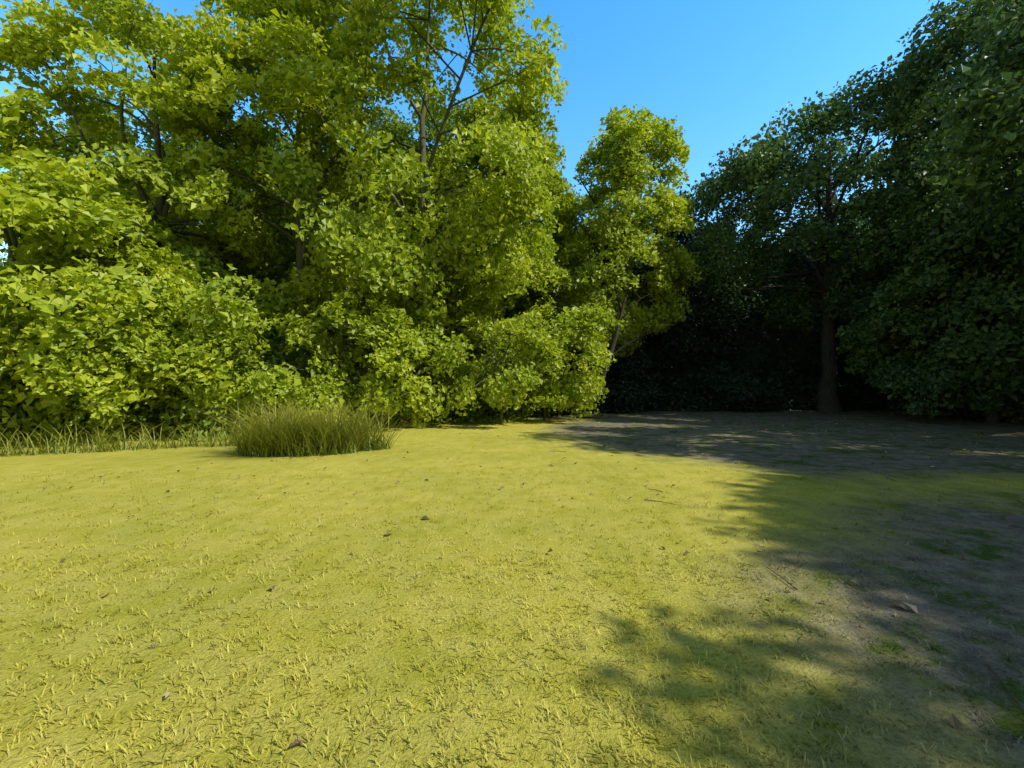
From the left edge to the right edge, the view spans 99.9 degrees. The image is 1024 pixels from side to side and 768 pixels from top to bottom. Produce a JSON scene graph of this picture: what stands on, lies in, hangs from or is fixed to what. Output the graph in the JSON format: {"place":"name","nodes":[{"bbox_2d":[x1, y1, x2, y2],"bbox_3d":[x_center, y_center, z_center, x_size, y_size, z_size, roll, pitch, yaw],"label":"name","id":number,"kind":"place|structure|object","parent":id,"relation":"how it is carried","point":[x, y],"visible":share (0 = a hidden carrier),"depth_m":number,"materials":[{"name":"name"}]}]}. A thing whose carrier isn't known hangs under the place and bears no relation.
{"place":"outdoors","nodes":[
{"label":"outdoors","id":0,"kind":"place"},
{"bbox_2d":[0,0,990,261],"label":"sky","id":1,"kind":"structure","parent":0,"point":[720,67],"materials":[{"name":"blue"}]},
{"bbox_2d":[0,409,1023,767],"bbox_3d":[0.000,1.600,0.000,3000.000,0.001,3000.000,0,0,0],"label":"ground","id":2,"kind":"structure","parent":0,"point":[518,447],"depth_m":3.36,"materials":[{"name":"green plant"}]},
{"bbox_2d":[0,324,109,437],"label":"bush","id":3,"kind":"object","parent":2,"relation":"on","point":[9,376],"visible":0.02,"depth_m":11.93,"materials":[{"name":"green plant"}]},
{"bbox_2d":[0,321,178,443],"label":"bush","id":4,"kind":"object","parent":2,"relation":"on","point":[23,414],"visible":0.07,"depth_m":11.75,"materials":[{"name":"green plant"}]},
{"bbox_2d":[0,240,183,442],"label":"shrub","id":5,"kind":"object","parent":2,"relation":"on","point":[58,325],"visible":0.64,"depth_m":10.67,"materials":[{"name":"green plant"}]},
{"bbox_2d":[0,148,209,442],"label":"tree","id":6,"kind":"object","parent":2,"relation":"on","point":[33,200],"visible":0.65,"depth_m":11.16,"materials":[{"name":"green plant"}]},
{"bbox_2d":[0,416,256,456],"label":"tall grass","id":7,"kind":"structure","parent":2,"relation":"on","point":[102,444],"depth_m":10.30,"materials":[{"name":"green plant"}]},
{"bbox_2d":[0,0,286,345],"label":"tree","id":8,"kind":"object","parent":2,"relation":"on","point":[124,25],"visible":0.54,"depth_m":13.89,"materials":[{"name":"green plant"}]},
{"bbox_2d":[68,312,263,438],"bbox_3d":[-10.278,-0.216,13.202,4.450,4.025,4.811,0,0,37],"label":"shrub","id":9,"kind":"object","parent":2,"relation":"on","point":[101,407],"visible":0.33,"depth_m":11.35,"materials":[{"name":"green plant"}]},
{"bbox_2d":[47,317,306,440],"bbox_3d":[-10.367,-0.442,14.571,7.143,4.243,6.974,0,0,0],"label":"bush","id":10,"kind":"object","parent":2,"relation":"on","point":[144,417],"visible":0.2,"depth_m":12.83,"materials":[{"name":"green plant"}]},
{"bbox_2d":[37,85,322,355],"bbox_3d":[-16.770,-7.101,24.218,14.585,17.776,13.275,0,0,0],"label":"tree","id":11,"kind":"object","parent":2,"relation":"on","point":[288,246],"visible":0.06,"depth_m":21.79,"materials":[{"name":"green plant"}]},
{"bbox_2d":[122,264,375,426],"bbox_3d":[-8.297,-0.806,13.975,6.016,5.166,5.913,0,0,14],"label":"shrub","id":12,"kind":"object","parent":2,"relation":"on","point":[233,321],"visible":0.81,"depth_m":12.37,"materials":[{"name":"green plant"}]},
{"bbox_2d":[195,214,312,363],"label":"tree","id":13,"kind":"object","parent":2,"relation":"on","point":[270,336],"depth_m":30.91,"materials":[{"name":"green plant"}]},
{"bbox_2d":[146,0,417,365],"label":"tree","id":14,"kind":"object","parent":2,"relation":"on","point":[271,22],"visible":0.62,"depth_m":14.80,"materials":[{"name":"green plant"}]},
{"bbox_2d":[187,397,423,456],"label":"tall grass clump","id":15,"kind":"object","parent":2,"relation":"on","point":[286,437],"visible":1,"depth_m":9.66,"materials":[{"name":"green plant"}]},
{"bbox_2d":[250,326,366,425],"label":"bush","id":16,"kind":"object","parent":2,"relation":"on","point":[283,341],"visible":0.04,"depth_m":16.97,"materials":[{"name":"green plant"}]},
{"bbox_2d":[237,189,394,359],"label":"tree","id":17,"kind":"object","parent":2,"relation":"on","point":[352,342],"visible":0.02,"depth_m":29.27,"materials":[{"name":"green plant"}]},
{"bbox_2d":[268,284,434,427],"bbox_3d":[-5.514,-0.721,15.499,5.859,4.964,5.829,0,0,0],"label":"shrub","id":18,"kind":"object","parent":2,"relation":"on","point":[369,329],"visible":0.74,"depth_m":13.99,"materials":[{"name":"green plant"}]},
{"bbox_2d":[289,342,463,426],"bbox_3d":[-6.296,-0.095,18.440,7.038,3.538,7.178,0,0,-42],"label":"bush","id":19,"kind":"object","parent":2,"relation":"on","point":[372,415],"visible":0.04,"depth_m":16.59,"materials":[{"name":"green plant"}]},
{"bbox_2d":[240,0,568,423],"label":"tree","id":20,"kind":"object","parent":2,"relation":"on","point":[376,248],"visible":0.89,"depth_m":15.03,"materials":[{"name":"green plant"}]},
{"bbox_2d":[314,94,521,362],"bbox_3d":[-5.423,-7.628,26.849,13.169,18.774,14.060,0,0,0],"label":"tree","id":21,"kind":"object","parent":2,"relation":"on","point":[398,130],"visible":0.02,"depth_m":23.97,"materials":[{"name":"green plant"}]},
{"bbox_2d":[351,309,485,427],"bbox_3d":[-3.409,-0.593,17.076,4.146,4.762,5.355,0,0,22],"label":"shrub","id":22,"kind":"object","parent":2,"relation":"on","point":[426,406],"visible":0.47,"depth_m":15.63,"materials":[{"name":"green plant"}]},
{"bbox_2d":[347,320,489,424],"bbox_3d":[-4.329,-0.517,18.724,7.299,4.393,6.761,0,0,-41],"label":"bush","id":23,"kind":"object","parent":2,"relation":"on","point":[421,372],"visible":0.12,"depth_m":17.18,"materials":[{"name":"green plant"}]},
{"bbox_2d":[391,84,581,414],"bbox_3d":[-1.491,-6.243,21.765,9.797,16.021,9.913,0,0,0],"label":"tree","id":24,"kind":"object","parent":2,"relation":"on","point":[449,163],"visible":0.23,"depth_m":19.37,"materials":[{"name":"green plant"}]},
{"bbox_2d":[427,312,568,423],"bbox_3d":[-0.489,-0.476,16.488,5.140,4.544,4.360,0,0,0],"label":"shrub","id":25,"kind":"object","parent":2,"relation":"on","point":[499,387],"visible":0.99,"depth_m":15.50,"materials":[{"name":"green plant"}]},
{"bbox_2d":[444,342,551,422],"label":"bush","id":26,"kind":"object","parent":2,"relation":"on","point":[511,413],"visible":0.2,"depth_m":19.80,"materials":[{"name":"green plant"}]},
{"bbox_2d":[44,410,1023,747],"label":"leaf litter","id":27,"kind":"object","parent":2,"relation":"on","point":[954,722],"visible":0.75,"depth_m":5.96,"materials":[{"name":"brown plant"}]},
{"bbox_2d":[496,349,575,415],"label":"bush","id":28,"kind":"object","parent":2,"relation":"on","point":[551,412],"visible":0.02,"depth_m":21.78,"materials":[{"name":"green plant"}]},
{"bbox_2d":[500,300,611,416],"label":"shrub","id":29,"kind":"object","parent":2,"relation":"on","point":[558,315],"visible":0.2,"depth_m":20.34,"materials":[{"name":"green plant"}]},
{"bbox_2d":[530,344,583,409],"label":"bush","id":30,"kind":"object","parent":2,"relation":"on","point":[569,363],"visible":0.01,"depth_m":27.59,"materials":[{"name":"green plant"}]},
{"bbox_2d":[486,180,640,372],"bbox_3d":[3.273,-6.294,31.136,13.022,16.130,13.384,0,0,0],"label":"tree","id":31,"kind":"object","parent":2,"relation":"on","point":[534,297],"visible":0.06,"depth_m":27.39,"materials":[{"name":"green plant"}]},
{"bbox_2d":[512,299,623,419],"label":"shrub","id":32,"kind":"object","parent":2,"relation":"on","point":[580,389],"visible":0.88,"depth_m":17.28,"materials":[{"name":"green plant"}]},
{"bbox_2d":[562,247,653,355],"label":"tree","id":33,"kind":"object","parent":2,"relation":"on","point":[646,310],"depth_m":40.46,"materials":[{"name":"green plant"}]},
{"bbox_2d":[562,334,660,413],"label":"bush","id":34,"kind":"object","parent":2,"relation":"on","point":[618,394],"visible":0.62,"depth_m":23.67,"materials":[{"name":"green plant"}]},
{"bbox_2d":[582,265,662,417],"bbox_3d":[5.195,-2.063,20.524,4.294,7.669,1.711,0,0,9],"label":"trunk","id":35,"kind":"object","parent":2,"relation":"on","point":[611,349],"visible":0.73,"depth_m":20.50,"materials":[{"name":"brown plant"}]},
{"bbox_2d":[546,104,704,412],"bbox_3d":[5.958,-6.558,24.271,9.379,16.709,9.501,0,0,0],"label":"tree","id":36,"kind":"object","parent":2,"relation":"on","point":[626,173],"visible":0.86,"depth_m":21.75,"materials":[{"name":"green plant"}]},
{"bbox_2d":[608,347,681,410],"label":"bush","id":37,"kind":"object","parent":2,"relation":"on","point":[650,371],"visible":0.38,"depth_m":25.77,"materials":[{"name":"green plant"}]},
{"bbox_2d":[572,181,768,377],"bbox_3d":[10.941,-6.474,32.041,14.118,16.513,14.957,0,0,0],"label":"tree","id":38,"kind":"object","parent":2,"relation":"on","point":[688,338],"visible":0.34,"depth_m":27.06,"materials":[{"name":"green plant"}]},
{"bbox_2d":[677,210,819,353],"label":"tree","id":39,"kind":"object","parent":2,"relation":"on","point":[695,291],"visible":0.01,"depth_m":33.84,"materials":[{"name":"green plant"}]},
{"bbox_2d":[735,344,788,407],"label":"bush","id":40,"kind":"object","parent":2,"relation":"on","point":[770,388],"visible":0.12,"depth_m":26.39,"materials":[{"name":"green plant"}]},
{"bbox_2d":[758,269,840,372],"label":"tree","id":41,"kind":"object","parent":2,"relation":"on","point":[777,342],"depth_m":48.16,"materials":[{"name":"green plant"}]},
{"bbox_2d":[784,210,878,323],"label":"tree","id":42,"kind":"object","parent":2,"relation":"on","point":[838,224],"depth_m":38.43,"materials":[{"name":"green plant"}]},
{"bbox_2d":[742,189,926,364],"bbox_3d":[22.883,-5.477,31.109,12.436,14.471,12.752,0,0,37],"label":"tree","id":43,"kind":"object","parent":2,"relation":"on","point":[809,350],"visible":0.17,"depth_m":29.68,"materials":[{"name":"green plant"}]},
{"bbox_2d":[685,60,1013,412],"bbox_3d":[18.166,-6.913,24.684,16.549,17.521,17.151,0,0,0],"label":"oak tree","id":44,"kind":"object","parent":2,"relation":"on","point":[763,169],"visible":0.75,"depth_m":21.32,"materials":[{"name":"green plant"}]},
{"bbox_2d":[768,233,932,359],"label":"tree","id":45,"kind":"object","parent":2,"relation":"on","point":[784,341],"visible":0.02,"depth_m":34.74,"materials":[{"name":"green plant"}]},
{"bbox_2d":[804,355,906,410],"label":"bush","id":46,"kind":"object","parent":2,"relation":"on","point":[880,401],"visible":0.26,"depth_m":26.12,"materials":[{"name":"green plant"}]},
{"bbox_2d":[863,381,955,410],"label":"bush","id":47,"kind":"object","parent":2,"relation":"on","point":[877,393],"visible":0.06,"depth_m":25.76,"materials":[{"name":"green plant"}]},
{"bbox_2d":[834,191,1023,422],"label":"tree","id":48,"kind":"object","parent":2,"relation":"on","point":[980,368],"visible":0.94,"depth_m":16.68,"materials":[{"name":"green plant"}]},
{"bbox_2d":[855,131,1023,355],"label":"tree","id":49,"kind":"object","parent":2,"relation":"on","point":[884,223],"visible":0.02,"depth_m":24.45,"materials":[{"name":"green plant"}]},
{"bbox_2d":[856,0,1023,320],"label":"tree","id":50,"kind":"object","parent":2,"relation":"on","point":[924,65],"visible":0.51,"depth_m":16.46,"materials":[{"name":"green plant"}]},
{"bbox_2d":[886,383,1004,416],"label":"bush","id":51,"kind":"object","parent":2,"relation":"on","point":[960,411],"visible":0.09,"depth_m":21.77,"materials":[{"name":"green plant"}]},
{"bbox_2d":[909,0,1023,237],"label":"tree","id":52,"kind":"object","parent":2,"relation":"on","point":[988,120],"visible":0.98,"depth_m":11.07,"materials":[{"name":"green plant"}]},
{"bbox_2d":[967,362,1023,419],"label":"bush","id":53,"kind":"object","parent":2,"relation":"on","point":[978,415],"visible":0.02,"depth_m":19.75,"materials":[{"name":"green plant"}]},
{"bbox_2d":[982,379,1023,422],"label":"bush","id":54,"kind":"object","parent":2,"relation":"on","point":[1014,418],"visible":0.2,"depth_m":17.72,"materials":[{"name":"green plant"}]},
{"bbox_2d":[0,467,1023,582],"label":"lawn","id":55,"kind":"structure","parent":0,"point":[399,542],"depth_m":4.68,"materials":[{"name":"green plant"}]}
]}

